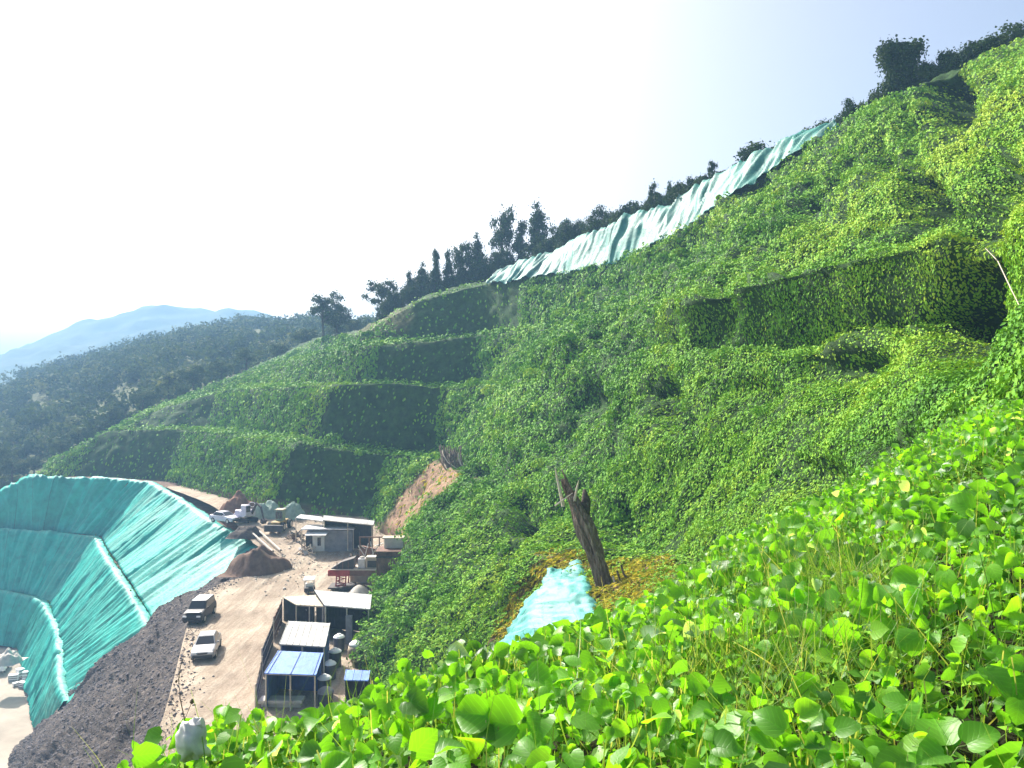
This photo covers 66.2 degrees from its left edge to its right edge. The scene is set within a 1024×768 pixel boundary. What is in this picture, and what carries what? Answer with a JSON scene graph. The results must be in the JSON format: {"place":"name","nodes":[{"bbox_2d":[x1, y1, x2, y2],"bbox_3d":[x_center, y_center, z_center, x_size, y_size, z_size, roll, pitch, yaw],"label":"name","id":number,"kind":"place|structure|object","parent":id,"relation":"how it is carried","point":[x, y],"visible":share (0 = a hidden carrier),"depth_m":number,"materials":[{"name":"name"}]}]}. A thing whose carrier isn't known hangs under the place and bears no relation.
{"place":"outdoors","nodes":[
{"label":"outdoors","id":0,"kind":"place"},
{"bbox_2d":[0,647,33,767],"bbox_3d":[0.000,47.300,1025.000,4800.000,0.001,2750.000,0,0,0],"label":"ground","id":1,"kind":"structure","parent":0,"point":[16,727],"depth_m":112.14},
{"bbox_2d":[0,648,28,665],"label":"pale rubble heap","id":2,"kind":"object","parent":1,"relation":"on","point":[9,657],"visible":1,"depth_m":120.16,"materials":[{"name":"concrete"}]},
{"bbox_2d":[0,477,249,704],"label":"pit slope","id":3,"kind":"structure","parent":0,"point":[207,508],"depth_m":134.50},
{"bbox_2d":[0,590,68,727],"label":"teal sheet","id":4,"kind":"object","parent":3,"relation":"on","point":[29,628],"visible":0.94,"depth_m":125.71,"materials":[{"name":"plastic"}]},
{"bbox_2d":[0,528,150,703],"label":"teal sheet","id":5,"kind":"object","parent":3,"relation":"on","point":[81,584],"visible":0.94,"depth_m":127.49,"materials":[{"name":"plastic"}]},
{"bbox_2d":[0,474,257,615],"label":"teal sheet","id":6,"kind":"object","parent":3,"relation":"on","point":[164,545],"visible":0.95,"depth_m":134.87,"materials":[{"name":"plastic"}]},
{"bbox_2d":[7,548,255,767],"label":"rubble bank","id":7,"kind":"structure","parent":0,"point":[122,702],"depth_m":73.07,"materials":[{"name":"gravel"}]},
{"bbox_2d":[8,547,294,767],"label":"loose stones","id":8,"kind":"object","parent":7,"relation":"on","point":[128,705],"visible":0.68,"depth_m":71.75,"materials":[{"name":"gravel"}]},
{"bbox_2d":[0,304,274,383],"bbox_3d":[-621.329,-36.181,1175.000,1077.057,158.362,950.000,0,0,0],"label":"mountain","id":9,"kind":"structure","parent":0,"point":[78,336],"depth_m":1052.08,"materials":[{"name":"blue"}]},
{"bbox_2d":[0,327,291,489],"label":"hill","id":10,"kind":"structure","parent":0,"point":[36,396],"depth_m":257.34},
{"bbox_2d":[0,458,31,482],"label":"hill tree","id":11,"kind":"object","parent":10,"relation":"on","point":[10,464],"visible":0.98,"depth_m":191.12,"materials":[{"name":"green plant"}]},
{"bbox_2d":[18,454,47,473],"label":"hill tree","id":12,"kind":"object","parent":10,"relation":"on","point":[32,461],"visible":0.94,"depth_m":193.18,"materials":[{"name":"green plant"}]},
{"bbox_2d":[127,389,157,410],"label":"hill tree","id":13,"kind":"object","parent":10,"relation":"on","point":[146,397],"visible":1,"depth_m":206.00,"materials":[{"name":"green plant"}]},
{"bbox_2d":[0,308,379,488],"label":"wood","id":14,"kind":"object","parent":10,"relation":"on","point":[142,359],"visible":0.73,"depth_m":273.73,"materials":[{"name":"green plant"}]},
{"bbox_2d":[69,425,97,441],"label":"hill tree","id":15,"kind":"object","parent":14,"relation":"on","point":[76,432],"visible":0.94,"depth_m":199.09,"materials":[{"name":"green plant"}]},
{"bbox_2d":[131,486,386,767],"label":"dirt road","id":16,"kind":"structure","parent":0,"point":[241,620],"depth_m":69.14,"materials":[{"name":"soil"}]},
{"bbox_2d":[182,594,216,622],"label":"parked car","id":17,"kind":"object","parent":16,"relation":"on","point":[201,607],"visible":1,"depth_m":73.12,"materials":[{"name":"white metal"}]},
{"bbox_2d":[190,630,221,659],"bbox_3d":[-24.979,21.252,64.271,2.160,1.485,4.640,0,0,-13],"label":"parked car","id":18,"kind":"object","parent":16,"relation":"on","point":[207,644],"visible":1,"depth_m":63.36,"materials":[{"name":"silver metal"}]},
{"bbox_2d":[209,510,240,523],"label":"parked car","id":19,"kind":"object","parent":16,"relation":"on","point":[227,517],"visible":1,"depth_m":108.48,"materials":[{"name":"paint"}]},
{"bbox_2d":[219,490,254,514],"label":"red dirt heap","id":20,"kind":"object","parent":16,"relation":"on","point":[237,500],"visible":0.51,"depth_m":113.09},
{"bbox_2d":[225,525,262,538],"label":"weedy heap","id":21,"kind":"object","parent":16,"relation":"on","point":[243,532],"visible":0.91,"depth_m":102.41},
{"bbox_2d":[235,502,266,523],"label":"excavator","id":22,"kind":"object","parent":16,"relation":"on","point":[246,512],"visible":0.97,"depth_m":108.28,"materials":[{"name":"metal"}]},
{"bbox_2d":[217,545,292,576],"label":"brown dirt heap","id":23,"kind":"object","parent":16,"relation":"on","point":[261,560],"visible":0.97,"depth_m":88.72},
{"bbox_2d":[255,656,262,707],"bbox_3d":[-18.039,21.202,56.033,0.130,1.705,5.638,0,0,-13],"label":"fence panel","id":24,"kind":"object","parent":16,"relation":"on","point":[258,681],"visible":0.96,"depth_m":55.80,"materials":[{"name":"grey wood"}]},
{"bbox_2d":[252,500,278,518],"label":"netted heap","id":25,"kind":"object","parent":16,"relation":"on","point":[269,507],"visible":0.53,"depth_m":111.25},
{"bbox_2d":[261,621,272,671],"bbox_3d":[-19.509,20.990,62.720,0.130,2.080,6.827,0,0,-10],"label":"fence panel","id":26,"kind":"object","parent":16,"relation":"on","point":[266,648],"visible":0.84,"depth_m":62.55,"materials":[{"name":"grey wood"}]},
{"bbox_2d":[273,599,281,641],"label":"fence panel","id":27,"kind":"object","parent":16,"relation":"on","point":[277,619],"visible":0.95,"depth_m":69.43,"materials":[{"name":"grey metal"}]},
{"bbox_2d":[264,508,292,531],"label":"wheel loader","id":28,"kind":"object","parent":16,"relation":"on","point":[280,522],"visible":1,"depth_m":104.75,"materials":[{"name":"yellow metal"}]},
{"bbox_2d":[258,696,304,707],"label":"concrete slab","id":29,"kind":"structure","parent":16,"relation":"on","point":[276,701],"depth_m":53.41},
{"bbox_2d":[221,538,350,595],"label":"pale gravel","id":30,"kind":"structure","parent":16,"relation":"on","point":[284,588],"depth_m":91.07,"materials":[{"name":"gravel"}]},
{"bbox_2d":[264,650,323,709],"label":"blue roofed shed","id":31,"kind":"structure","parent":16,"relation":"on","point":[291,670],"depth_m":55.05,"materials":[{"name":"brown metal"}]},
{"bbox_2d":[284,501,305,519],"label":"netted heap","id":32,"kind":"object","parent":16,"relation":"on","point":[294,510],"visible":0.63,"depth_m":110.67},
{"bbox_2d":[282,595,323,622],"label":"lean to shed","id":33,"kind":"object","parent":16,"relation":"on","point":[296,608],"visible":0.84,"depth_m":71.86,"materials":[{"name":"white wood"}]},
{"bbox_2d":[279,620,329,673],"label":"grey roofed shed","id":34,"kind":"structure","parent":16,"relation":"on","point":[297,636],"depth_m":60.97,"materials":[{"name":"metal"}]},
{"bbox_2d":[303,576,314,594],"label":"canopy cart","id":35,"kind":"object","parent":16,"relation":"on","point":[309,587],"visible":0.96,"depth_m":81.44,"materials":[{"name":"white plastic"}]},
{"bbox_2d":[317,673,330,688],"bbox_3d":[-13.312,21.294,55.797,0.975,1.413,0.960,0,0,0],"label":"water drum","id":36,"kind":"object","parent":16,"relation":"on","point":[324,679],"visible":0.69,"depth_m":55.47,"materials":[{"name":"white plastic"}]},
{"bbox_2d":[317,686,333,707],"bbox_3d":[-12.769,21.369,53.846,1.160,1.263,1.160,0,0,0],"label":"covered drum","id":37,"kind":"object","parent":16,"relation":"on","point":[321,691],"visible":0.85,"depth_m":53.46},
{"bbox_2d":[301,525,355,551],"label":"site hut","id":38,"kind":"object","parent":16,"relation":"on","point":[330,538],"visible":0.8,"depth_m":96.83,"materials":[{"name":"white metal"}]},
{"bbox_2d":[325,659,335,679],"bbox_3d":[-13.577,21.294,58.667,0.933,1.413,0.919,0,0,0],"label":"water drum","id":39,"kind":"object","parent":16,"relation":"on","point":[330,666],"visible":0.81,"depth_m":58.32,"materials":[{"name":"white plastic"}]},
{"bbox_2d":[295,514,374,550],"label":"long far shed","id":40,"kind":"structure","parent":16,"relation":"on","point":[364,528],"depth_m":97.25,"materials":[{"name":"grey metal"}]},
{"bbox_2d":[329,647,341,667],"bbox_3d":[-13.777,21.268,61.233,0.996,1.463,0.981,0,0,0],"label":"water drum","id":41,"kind":"object","parent":16,"relation":"on","point":[335,654],"visible":0.85,"depth_m":60.91,"materials":[{"name":"white plastic"}]},
{"bbox_2d":[314,590,371,644],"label":"wide roofed shed","id":42,"kind":"structure","parent":16,"relation":"on","point":[343,610],"depth_m":69.48,"materials":[{"name":"grey metal"}]},
{"bbox_2d":[328,565,375,588],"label":"loading platform","id":43,"kind":"structure","parent":16,"relation":"on","point":[345,573],"depth_m":82.88,"materials":[{"name":"red paint"}]},
{"bbox_2d":[331,555,356,568],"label":"feed hopper","id":44,"kind":"object","parent":43,"relation":"on","point":[349,563],"visible":1,"depth_m":83.21,"materials":[{"name":"metal"}]},
{"bbox_2d":[358,536,383,558],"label":"conveyor frame","id":45,"kind":"object","parent":16,"relation":"on","point":[364,551],"visible":0.43,"depth_m":86.01,"materials":[{"name":"beige metal"}]},
{"bbox_2d":[375,546,402,579],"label":"rusty bin","id":46,"kind":"object","parent":16,"relation":"on","point":[384,556],"visible":0.38,"depth_m":79.98,"materials":[{"name":"grey metal"}]},
{"bbox_2d":[382,536,404,547],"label":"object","id":47,"kind":"object","parent":46,"relation":"on","point":[391,542],"visible":0.89,"depth_m":81.40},
{"bbox_2d":[344,669,369,701],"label":"blue shed","id":48,"kind":"structure","parent":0,"point":[351,677],"depth_m":54.36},
{"bbox_2d":[0,0,1023,353],"label":"sky","id":49,"kind":"structure","parent":0,"point":[263,156],"materials":[{"name":"white"}]},
{"bbox_2d":[39,36,1023,686],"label":"hillside","id":50,"kind":"structure","parent":0,"point":[399,414],"depth_m":62.87,"materials":[{"name":"plant"}]},
{"bbox_2d":[50,439,73,453],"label":"hill tree","id":51,"kind":"object","parent":50,"relation":"on","point":[61,444],"visible":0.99,"depth_m":195.18,"materials":[{"name":"green plant"}]},
{"bbox_2d":[103,405,126,423],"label":"hill tree","id":52,"kind":"object","parent":50,"relation":"on","point":[114,412],"visible":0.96,"depth_m":203.91,"materials":[{"name":"green plant"}]},
{"bbox_2d":[155,372,180,400],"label":"hill tree","id":53,"kind":"object","parent":50,"relation":"on","point":[169,382],"visible":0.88,"depth_m":209.08,"materials":[{"name":"green plant"}]},
{"bbox_2d":[173,365,209,391],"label":"hill tree","id":54,"kind":"object","parent":50,"relation":"on","point":[192,376],"visible":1,"depth_m":210.62,"materials":[{"name":"green plant"}]},
{"bbox_2d":[207,360,234,381],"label":"hill tree","id":55,"kind":"object","parent":50,"relation":"on","point":[225,368],"visible":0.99,"depth_m":212.98,"materials":[{"name":"green plant"}]},
{"bbox_2d":[232,348,261,371],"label":"hill tree","id":56,"kind":"object","parent":50,"relation":"on","point":[244,356],"visible":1,"depth_m":216.36,"materials":[{"name":"green plant"}]},
{"bbox_2d":[266,343,289,357],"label":"hill tree","id":57,"kind":"object","parent":50,"relation":"on","point":[281,349],"visible":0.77,"depth_m":220.99,"materials":[{"name":"green plant"}]},
{"bbox_2d":[288,327,319,344],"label":"hill tree","id":58,"kind":"object","parent":50,"relation":"on","point":[304,335],"visible":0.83,"depth_m":224.30,"materials":[{"name":"green plant"}]},
{"bbox_2d":[308,289,346,345],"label":"broad tree","id":59,"kind":"object","parent":50,"relation":"on","point":[321,309],"visible":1,"depth_m":190.88,"materials":[{"name":"green plant"}]},
{"bbox_2d":[319,300,353,333],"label":"broad tree","id":60,"kind":"object","parent":50,"relation":"on","point":[344,320],"visible":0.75,"depth_m":195.45,"materials":[{"name":"green plant"}]},
{"bbox_2d":[345,319,365,331],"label":"hill tree","id":61,"kind":"object","parent":50,"relation":"on","point":[353,326],"visible":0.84,"depth_m":214.47,"materials":[{"name":"green plant"}]},
{"bbox_2d":[361,278,398,306],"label":"broad tree","id":62,"kind":"object","parent":50,"relation":"on","point":[382,290],"visible":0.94,"depth_m":174.99,"materials":[{"name":"green plant"}]},
{"bbox_2d":[377,299,398,316],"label":"wood tree","id":63,"kind":"object","parent":50,"relation":"on","point":[386,309],"visible":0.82,"depth_m":164.43,"materials":[{"name":"green plant"}]},
{"bbox_2d":[398,286,420,304],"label":"wood tree","id":64,"kind":"object","parent":50,"relation":"on","point":[403,293],"visible":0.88,"depth_m":162.70,"materials":[{"name":"green plant"}]},
{"bbox_2d":[409,261,430,301],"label":"slim tree","id":65,"kind":"object","parent":50,"relation":"on","point":[421,277],"visible":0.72,"depth_m":162.48,"materials":[{"name":"green plant"}]},
{"bbox_2d":[424,247,442,294],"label":"slim tree","id":66,"kind":"object","parent":50,"relation":"on","point":[435,276],"visible":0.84,"depth_m":159.48,"materials":[{"name":"green plant"}]},
{"bbox_2d":[439,246,455,291],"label":"slim tree","id":67,"kind":"object","parent":50,"relation":"on","point":[446,282],"visible":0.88,"depth_m":157.56,"materials":[{"name":"green plant"}]},
{"bbox_2d":[439,444,463,469],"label":"dead vine curtain","id":68,"kind":"object","parent":50,"relation":"on","point":[448,460],"visible":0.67,"depth_m":97.77,"materials":[{"name":"plant"}]},
{"bbox_2d":[448,240,473,277],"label":"broad tree","id":69,"kind":"object","parent":50,"relation":"on","point":[462,261],"visible":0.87,"depth_m":157.01,"materials":[{"name":"green plant"}]},
{"bbox_2d":[451,267,473,286],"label":"wood tree","id":70,"kind":"object","parent":50,"relation":"on","point":[459,280],"visible":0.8,"depth_m":155.62,"materials":[{"name":"green plant"}]},
{"bbox_2d":[466,232,488,283],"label":"slim tree","id":71,"kind":"object","parent":50,"relation":"on","point":[476,250],"visible":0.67,"depth_m":155.43,"materials":[{"name":"green plant"}]},
{"bbox_2d":[469,252,490,282],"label":"tree","id":72,"kind":"object","parent":50,"relation":"on","point":[481,273],"visible":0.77,"depth_m":153.79,"materials":[{"name":"green plant"}]},
{"bbox_2d":[483,250,504,274],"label":"tree","id":73,"kind":"object","parent":50,"relation":"on","point":[489,263],"visible":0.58,"depth_m":152.35,"materials":[{"name":"green plant"}]},
{"bbox_2d":[493,248,508,270],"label":"tree","id":74,"kind":"object","parent":50,"relation":"on","point":[502,261],"visible":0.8,"depth_m":150.84,"materials":[{"name":"green plant"}]},
{"bbox_2d":[488,203,518,256],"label":"broad tree","id":75,"kind":"object","parent":50,"relation":"on","point":[502,233],"visible":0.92,"depth_m":157.46,"materials":[{"name":"green plant"}]},
{"bbox_2d":[510,219,528,264],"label":"slim tree","id":76,"kind":"object","parent":50,"relation":"on","point":[520,246],"visible":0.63,"depth_m":153.51,"materials":[{"name":"green plant"}]},
{"bbox_2d":[37,37,1023,691],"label":"vine leaves","id":77,"kind":"object","parent":50,"relation":"on","point":[967,377],"visible":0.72,"depth_m":54.73,"materials":[{"name":"green plant"}]},
{"bbox_2d":[388,464,679,640],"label":"bare soil","id":78,"kind":"structure","parent":50,"relation":"on","point":[628,581],"depth_m":38.42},
{"bbox_2d":[520,197,550,258],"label":"slim tree","id":79,"kind":"object","parent":50,"relation":"on","point":[537,231],"visible":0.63,"depth_m":150.25,"materials":[{"name":"green plant"}]},
{"bbox_2d":[499,559,595,644],"bbox_3d":[1.605,10.645,34.983,5.180,3.318,13.033,0,0,0],"label":"pale sheet","id":80,"kind":"object","parent":50,"relation":"on","point":[560,594],"visible":0.57,"depth_m":34.70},
{"bbox_2d":[548,219,571,247],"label":"broad tree","id":81,"kind":"object","parent":50,"relation":"on","point":[552,231],"visible":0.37,"depth_m":141.24,"materials":[{"name":"green plant"}]},
{"bbox_2d":[552,217,573,249],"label":"tree","id":82,"kind":"object","parent":50,"relation":"on","point":[565,237],"visible":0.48,"depth_m":135.79,"materials":[{"name":"green plant"}]},
{"bbox_2d":[555,468,626,586],"bbox_3d":[4.139,7.083,35.629,4.470,6.559,1.424,0,0,20],"label":"dead stump","id":83,"kind":"object","parent":50,"relation":"on","point":[585,528],"visible":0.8,"depth_m":35.78,"materials":[{"name":"brown wood"}]},
{"bbox_2d":[581,204,612,226],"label":"broad tree","id":84,"kind":"object","parent":50,"relation":"on","point":[599,212],"visible":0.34,"depth_m":126.06,"materials":[{"name":"green plant"}]},
{"bbox_2d":[616,201,643,221],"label":"ridge shrub","id":85,"kind":"object","parent":50,"relation":"on","point":[631,211],"visible":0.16,"depth_m":114.79,"materials":[{"name":"green plant"}]},
{"bbox_2d":[643,196,665,211],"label":"ridge shrub","id":86,"kind":"object","parent":50,"relation":"on","point":[648,206],"visible":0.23,"depth_m":108.93,"materials":[{"name":"green plant"}]},
{"bbox_2d":[485,119,838,283],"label":"pale green sheet","id":87,"kind":"object","parent":50,"relation":"on","point":[613,241],"visible":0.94,"depth_m":105.13,"materials":[{"name":"plastic"}]},
{"bbox_2d":[732,138,770,164],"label":"leafy bush","id":88,"kind":"object","parent":50,"relation":"on","point":[745,153],"visible":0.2,"depth_m":91.79,"materials":[{"name":"green plant"}]},
{"bbox_2d":[831,98,865,125],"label":"leafy bush","id":89,"kind":"object","parent":50,"relation":"on","point":[849,107],"visible":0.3,"depth_m":79.62,"materials":[{"name":"green plant"}]},
{"bbox_2d":[873,34,929,97],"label":"vine draped tree","id":90,"kind":"object","parent":50,"relation":"on","point":[899,59],"visible":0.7,"depth_m":75.83,"materials":[{"name":"green plant"}]},
{"bbox_2d":[911,61,944,86],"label":"ridge shrub","id":91,"kind":"object","parent":50,"relation":"on","point":[926,74],"visible":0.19,"depth_m":74.18,"materials":[{"name":"green plant"}]},
{"bbox_2d":[911,55,960,86],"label":"ridge shrub","id":92,"kind":"object","parent":50,"relation":"on","point":[938,74],"visible":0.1,"depth_m":73.86,"materials":[{"name":"green plant"}]},
{"bbox_2d":[927,47,969,72],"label":"ridge shrub","id":93,"kind":"object","parent":50,"relation":"on","point":[947,67],"visible":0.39,"depth_m":73.03,"materials":[{"name":"green plant"}]},
{"bbox_2d":[937,43,977,71],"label":"leafy bush","id":94,"kind":"object","parent":50,"relation":"on","point":[951,54],"visible":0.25,"depth_m":72.71,"materials":[{"name":"green plant"}]},
{"bbox_2d":[958,20,1023,63],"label":"ridge shrub","id":95,"kind":"object","parent":50,"relation":"on","point":[982,45],"visible":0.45,"depth_m":70.69,"materials":[{"name":"green plant"}]},
{"bbox_2d":[73,385,1023,767],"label":"slope","id":96,"kind":"structure","parent":0,"point":[1011,736],"depth_m":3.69,"materials":[{"name":"plant"}]},
{"bbox_2d":[242,716,296,745],"bbox_3d":[-1.333,2.005,4.266,0.334,0.324,0.202,0,0,45],"label":"vine shoot","id":97,"kind":"object","parent":96,"relation":"on","point":[291,729],"visible":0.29,"depth_m":4.29,"materials":[{"name":"green plant"}]},
{"bbox_2d":[295,702,357,728],"bbox_3d":[-1.107,2.067,4.668,0.391,0.330,0.225,0,0,0],"label":"vine shoot","id":98,"kind":"object","parent":96,"relation":"on","point":[311,711],"visible":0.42,"depth_m":4.70,"materials":[{"name":"green plant"}]},
{"bbox_2d":[359,672,416,703],"bbox_3d":[-0.798,2.047,5.018,0.306,0.428,0.272,0,0,-28],"label":"vine shoot","id":99,"kind":"object","parent":96,"relation":"on","point":[368,689],"visible":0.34,"depth_m":5.05,"materials":[{"name":"green plant"}]},
{"bbox_2d":[480,723,529,767],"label":"vine shoot","id":100,"kind":"object","parent":96,"relation":"on","point":[522,729],"visible":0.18,"depth_m":3.67,"materials":[{"name":"green plant"}]},
{"bbox_2d":[117,395,1023,767],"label":"broad vine leaves","id":101,"kind":"object","parent":96,"relation":"on","point":[769,731],"visible":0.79,"depth_m":4.03,"materials":[{"name":"green plant"}]},
{"bbox_2d":[175,717,210,762],"bbox_3d":[-1.447,1.609,3.547,0.165,0.212,0.104,0,0,22],"label":"plastic bag","id":102,"kind":"object","parent":101,"relation":"on","point":[189,735],"visible":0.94,"depth_m":3.52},
{"bbox_2d":[119,397,1023,767],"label":"leaf stalks","id":103,"kind":"object","parent":96,"relation":"on","point":[625,713],"visible":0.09,"depth_m":4.08,"materials":[{"name":"green plant"}]},
{"bbox_2d":[164,404,1023,767],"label":"undergrowth","id":104,"kind":"object","parent":96,"relation":"on","point":[854,672],"visible":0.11,"depth_m":3.81,"materials":[{"name":"green plant"}]},
{"bbox_2d":[577,707,630,749],"bbox_3d":[0.442,1.680,3.660,0.283,0.255,0.205,0,0,33],"label":"vine shoot","id":105,"kind":"object","parent":96,"relation":"on","point":[589,737],"visible":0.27,"depth_m":3.67,"materials":[{"name":"green plant"}]},
{"bbox_2d":[669,718,747,767],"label":"vine shoot","id":106,"kind":"object","parent":96,"relation":"on","point":[710,721],"visible":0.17,"depth_m":3.17,"materials":[{"name":"green plant"}]},
{"bbox_2d":[812,648,885,682],"bbox_3d":[1.588,1.373,3.702,0.301,0.284,0.202,0,0,0],"label":"vine shoot","id":107,"kind":"object","parent":96,"relation":"on","point":[863,657],"visible":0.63,"depth_m":3.66,"materials":[{"name":"green plant"}]},
{"bbox_2d":[897,717,1000,767],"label":"vine shoot","id":108,"kind":"object","parent":96,"relation":"on","point":[974,736],"visible":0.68,"depth_m":2.79,"materials":[{"name":"green plant"}]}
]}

